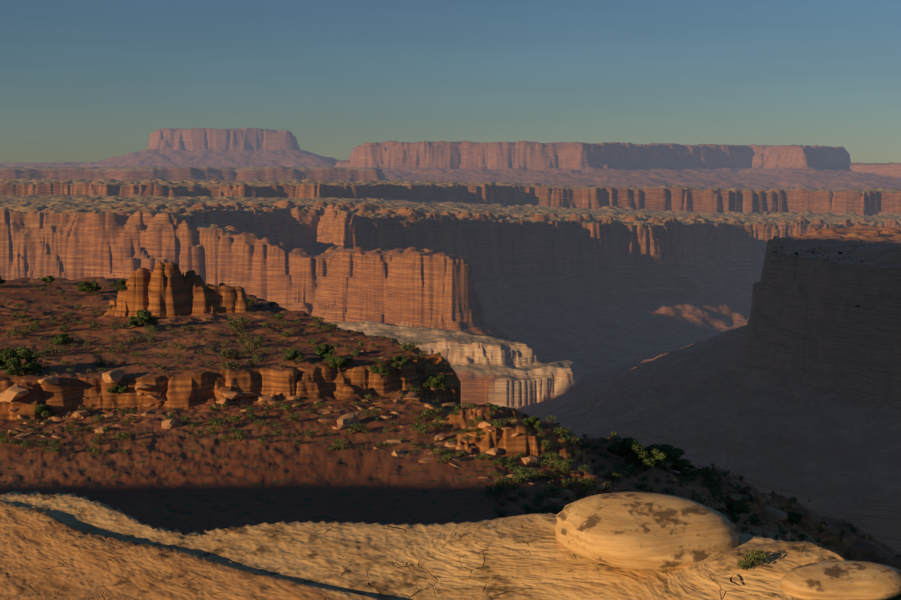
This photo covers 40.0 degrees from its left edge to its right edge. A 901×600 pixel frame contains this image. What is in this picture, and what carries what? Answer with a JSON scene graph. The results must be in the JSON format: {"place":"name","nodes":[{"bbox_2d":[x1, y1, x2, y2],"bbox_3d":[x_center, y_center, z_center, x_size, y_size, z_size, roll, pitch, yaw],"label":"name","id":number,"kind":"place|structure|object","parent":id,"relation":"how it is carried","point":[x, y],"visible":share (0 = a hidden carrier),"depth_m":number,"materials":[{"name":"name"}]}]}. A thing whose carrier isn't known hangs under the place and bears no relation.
{"place":"outdoors","nodes":[
{"label":"outdoors","id":0,"kind":"place"},
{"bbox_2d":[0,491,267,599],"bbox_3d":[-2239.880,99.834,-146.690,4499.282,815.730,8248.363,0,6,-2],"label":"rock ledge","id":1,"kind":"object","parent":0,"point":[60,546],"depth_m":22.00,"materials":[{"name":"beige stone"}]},
{"bbox_2d":[0,128,900,599],"bbox_3d":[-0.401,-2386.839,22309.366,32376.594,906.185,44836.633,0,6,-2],"label":"terrain","id":2,"kind":"structure","parent":0,"point":[652,294],"depth_m":1601.73,"materials":[{"name":"brown stone"}]},
{"bbox_2d":[0,276,5,283],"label":"juniper tree","id":3,"kind":"object","parent":2,"relation":"on","point":[2,281],"visible":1,"depth_m":326.54,"materials":[{"name":"green plant"}]},
{"bbox_2d":[0,384,29,401],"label":"boulder","id":4,"kind":"object","parent":2,"relation":"on","point":[13,392],"visible":0.98,"depth_m":187.43,"materials":[{"name":"beige stone"}]},
{"bbox_2d":[0,347,41,375],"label":"juniper tree","id":5,"kind":"object","parent":2,"relation":"on","point":[10,362],"visible":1,"depth_m":194.69,"materials":[{"name":"green plant"}]},
{"bbox_2d":[33,404,56,417],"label":"juniper tree","id":6,"kind":"object","parent":2,"relation":"on","point":[41,410],"visible":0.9,"depth_m":188.07,"materials":[{"name":"green plant"}]},
{"bbox_2d":[40,275,54,284],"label":"juniper tree","id":7,"kind":"object","parent":2,"relation":"on","point":[49,279],"visible":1,"depth_m":333.04,"materials":[{"name":"green plant"}]},
{"bbox_2d":[37,376,58,384],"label":"boulder","id":8,"kind":"object","parent":2,"relation":"on","point":[50,380],"visible":1,"depth_m":189.74,"materials":[{"name":"brown stone"}]},
{"bbox_2d":[50,333,73,345],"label":"juniper tree","id":9,"kind":"object","parent":2,"relation":"on","point":[60,339],"visible":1,"depth_m":221.51,"materials":[{"name":"green plant"}]},
{"bbox_2d":[78,281,101,292],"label":"juniper tree","id":10,"kind":"object","parent":2,"relation":"on","point":[86,286],"visible":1,"depth_m":311.25,"materials":[{"name":"green plant"}]},
{"bbox_2d":[102,369,124,382],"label":"boulder","id":11,"kind":"object","parent":2,"relation":"on","point":[113,376],"visible":1,"depth_m":193.20,"materials":[{"name":"beige stone"}]},
{"bbox_2d":[107,383,127,394],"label":"juniper tree","id":12,"kind":"object","parent":2,"relation":"on","point":[119,388],"visible":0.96,"depth_m":193.57,"materials":[{"name":"green plant"}]},
{"bbox_2d":[112,279,128,290],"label":"juniper tree","id":13,"kind":"object","parent":2,"relation":"on","point":[121,283],"visible":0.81,"depth_m":267.56,"materials":[{"name":"green plant"}]},
{"bbox_2d":[126,309,155,326],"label":"juniper tree","id":14,"kind":"object","parent":2,"relation":"on","point":[142,315],"visible":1,"depth_m":244.48,"materials":[{"name":"green plant"}]},
{"bbox_2d":[162,419,182,428],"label":"boulder","id":15,"kind":"object","parent":2,"relation":"on","point":[170,424],"visible":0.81,"depth_m":179.97,"materials":[{"name":"stone"}]},
{"bbox_2d":[2,338,381,375],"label":"rubble rocks","id":16,"kind":"object","parent":2,"relation":"on","point":[175,364],"visible":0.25,"depth_m":208.15,"materials":[{"name":"brown stone"}]},
{"bbox_2d":[0,285,422,375],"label":"scrub bushes","id":17,"kind":"object","parent":2,"relation":"on","point":[271,304],"visible":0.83,"depth_m":226.76,"materials":[{"name":"green plant"}]},
{"bbox_2d":[0,284,441,374],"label":"shrubs","id":18,"kind":"object","parent":2,"relation":"on","point":[234,326],"visible":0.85,"depth_m":224.94,"materials":[{"name":"green plant"}]},
{"bbox_2d":[0,387,507,464],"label":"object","id":19,"kind":"object","parent":2,"relation":"on","point":[239,433],"visible":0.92,"depth_m":176.66,"materials":[{"name":"green plant"}]},
{"bbox_2d":[0,392,543,466],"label":"flat rubble rocks","id":20,"kind":"object","parent":2,"relation":"on","point":[82,414],"visible":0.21,"depth_m":178.93,"materials":[{"name":"brown stone"}]},
{"bbox_2d":[89,383,459,417],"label":"rubble rocks","id":21,"kind":"object","parent":2,"relation":"on","point":[231,395],"visible":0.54,"depth_m":195.46,"materials":[{"name":"brown stone"}]},
{"bbox_2d":[282,350,304,360],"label":"juniper tree","id":22,"kind":"object","parent":2,"relation":"on","point":[293,354],"visible":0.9,"depth_m":205.90,"materials":[{"name":"green plant"}]},
{"bbox_2d":[313,344,334,357],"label":"juniper tree","id":23,"kind":"object","parent":2,"relation":"on","point":[323,350],"visible":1,"depth_m":209.94,"materials":[{"name":"green plant"}]},
{"bbox_2d":[325,356,351,370],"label":"juniper tree","id":24,"kind":"object","parent":2,"relation":"on","point":[339,363],"visible":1,"depth_m":203.76,"materials":[{"name":"green plant"}]},
{"bbox_2d":[337,413,359,429],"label":"boulder","id":25,"kind":"object","parent":2,"relation":"on","point":[348,420],"visible":0.83,"depth_m":180.39,"materials":[{"name":"beige stone"}]},
{"bbox_2d":[369,365,390,377],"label":"juniper tree","id":26,"kind":"object","parent":2,"relation":"on","point":[381,369],"visible":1,"depth_m":204.43,"materials":[{"name":"green plant"}]},
{"bbox_2d":[383,439,400,445],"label":"boulder","id":27,"kind":"object","parent":2,"relation":"on","point":[393,442],"visible":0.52,"depth_m":170.48,"materials":[{"name":"beige stone"}]},
{"bbox_2d":[390,355,408,367],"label":"juniper tree","id":28,"kind":"object","parent":2,"relation":"on","point":[402,361],"visible":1,"depth_m":207.85,"materials":[{"name":"green plant"}]},
{"bbox_2d":[423,375,445,389],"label":"juniper tree","id":29,"kind":"object","parent":2,"relation":"on","point":[438,382],"visible":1,"depth_m":209.28,"materials":[{"name":"green plant"}]},
{"bbox_2d":[435,434,445,440],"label":"boulder","id":30,"kind":"object","parent":2,"relation":"on","point":[440,437],"visible":0.77,"depth_m":173.33,"materials":[{"name":"beige stone"}]},
{"bbox_2d":[486,447,501,455],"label":"boulder","id":31,"kind":"object","parent":2,"relation":"on","point":[494,451],"visible":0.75,"depth_m":166.48,"materials":[{"name":"beige stone"}]},
{"bbox_2d":[521,455,540,466],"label":"boulder","id":32,"kind":"object","parent":2,"relation":"on","point":[530,460],"visible":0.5,"depth_m":164.25,"materials":[{"name":"beige stone"}]},
{"bbox_2d":[522,416,540,428],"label":"juniper tree","id":33,"kind":"object","parent":2,"relation":"on","point":[533,422],"visible":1,"depth_m":171.76,"materials":[{"name":"green plant"}]},
{"bbox_2d":[482,415,757,515],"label":"scrub bushes","id":34,"kind":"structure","parent":2,"relation":"on","point":[501,485],"depth_m":162.41,"materials":[{"name":"green plant"}]},
{"bbox_2d":[626,445,666,469],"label":"juniper tree","id":35,"kind":"object","parent":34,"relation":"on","point":[648,457],"visible":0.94,"depth_m":180.29,"materials":[{"name":"green plant"}]},
{"bbox_2d":[671,457,699,475],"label":"juniper tree","id":36,"kind":"object","parent":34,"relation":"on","point":[681,465],"visible":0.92,"depth_m":188.33,"materials":[{"name":"green plant"}]},
{"bbox_2d":[607,437,644,463],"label":"juniper tree","id":37,"kind":"object","parent":2,"relation":"on","point":[629,446],"visible":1,"depth_m":180.69,"materials":[{"name":"green plant"}]},
{"bbox_2d":[478,442,793,518],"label":"rocks","id":38,"kind":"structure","parent":2,"relation":"on","point":[532,483],"depth_m":163.28,"materials":[{"name":"brown stone"}]},
{"bbox_2d":[554,492,738,569],"bbox_3d":[3.073,3.530,19.243,2.709,0.912,1.931,-1,6,-9],"label":"boulder","id":39,"kind":"object","parent":2,"relation":"on","point":[644,530],"visible":0.85,"depth_m":18.74,"materials":[{"name":"beige stone"}]},
{"bbox_2d":[648,442,684,463],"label":"juniper tree","id":40,"kind":"object","parent":2,"relation":"on","point":[675,454],"visible":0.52,"depth_m":189.92,"materials":[{"name":"green plant"}]},
{"bbox_2d":[547,483,794,538],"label":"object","id":41,"kind":"object","parent":2,"relation":"on","point":[602,487],"visible":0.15,"depth_m":164.37,"materials":[{"name":"green plant"}]},
{"bbox_2d":[535,493,899,559],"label":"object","id":42,"kind":"object","parent":2,"relation":"on","point":[753,517],"visible":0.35,"depth_m":177.25,"materials":[{"name":"green plant"}]},
{"bbox_2d":[724,500,750,515],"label":"juniper tree","id":43,"kind":"object","parent":2,"relation":"on","point":[734,507],"visible":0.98,"depth_m":173.65,"materials":[{"name":"green plant"}]},
{"bbox_2d":[726,494,750,502],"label":"boulder","id":44,"kind":"object","parent":2,"relation":"on","point":[734,497],"visible":0.48,"depth_m":185.53,"materials":[{"name":"grey stone"}]},
{"bbox_2d":[735,549,768,570],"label":"scrub bushes","id":45,"kind":"object","parent":2,"relation":"on","point":[752,555],"visible":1,"depth_m":17.41,"materials":[{"name":"green plant"}]},
{"bbox_2d":[752,529,763,537],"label":"boulder","id":46,"kind":"object","parent":2,"relation":"on","point":[758,532],"visible":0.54,"depth_m":165.14,"materials":[{"name":"grey stone"}]},
{"bbox_2d":[763,507,787,521],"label":"boulder","id":47,"kind":"object","parent":2,"relation":"on","point":[772,514],"visible":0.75,"depth_m":184.97,"materials":[{"name":"grey stone"}]},
{"bbox_2d":[786,512,802,525],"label":"juniper tree","id":48,"kind":"object","parent":2,"relation":"on","point":[793,517],"visible":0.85,"depth_m":188.24,"materials":[{"name":"green plant"}]},
{"bbox_2d":[796,531,816,544],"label":"boulder","id":49,"kind":"object","parent":2,"relation":"on","point":[810,539],"visible":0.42,"depth_m":183.56,"materials":[{"name":"grey stone"}]},
{"bbox_2d":[772,246,862,261],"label":"shrubs","id":50,"kind":"object","parent":2,"relation":"on","point":[815,253],"visible":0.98,"depth_m":1682.88,"materials":[{"name":"green plant"}]},
{"bbox_2d":[780,561,900,599],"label":"dome rock","id":51,"kind":"object","parent":2,"relation":"on","point":[845,580],"visible":1,"depth_m":15.51,"materials":[{"name":"beige stone"}]},
{"bbox_2d":[0,0,900,162],"label":"sky","id":52,"kind":"structure","parent":0,"point":[81,80],"materials":[{"name":"blue"}]}
]}

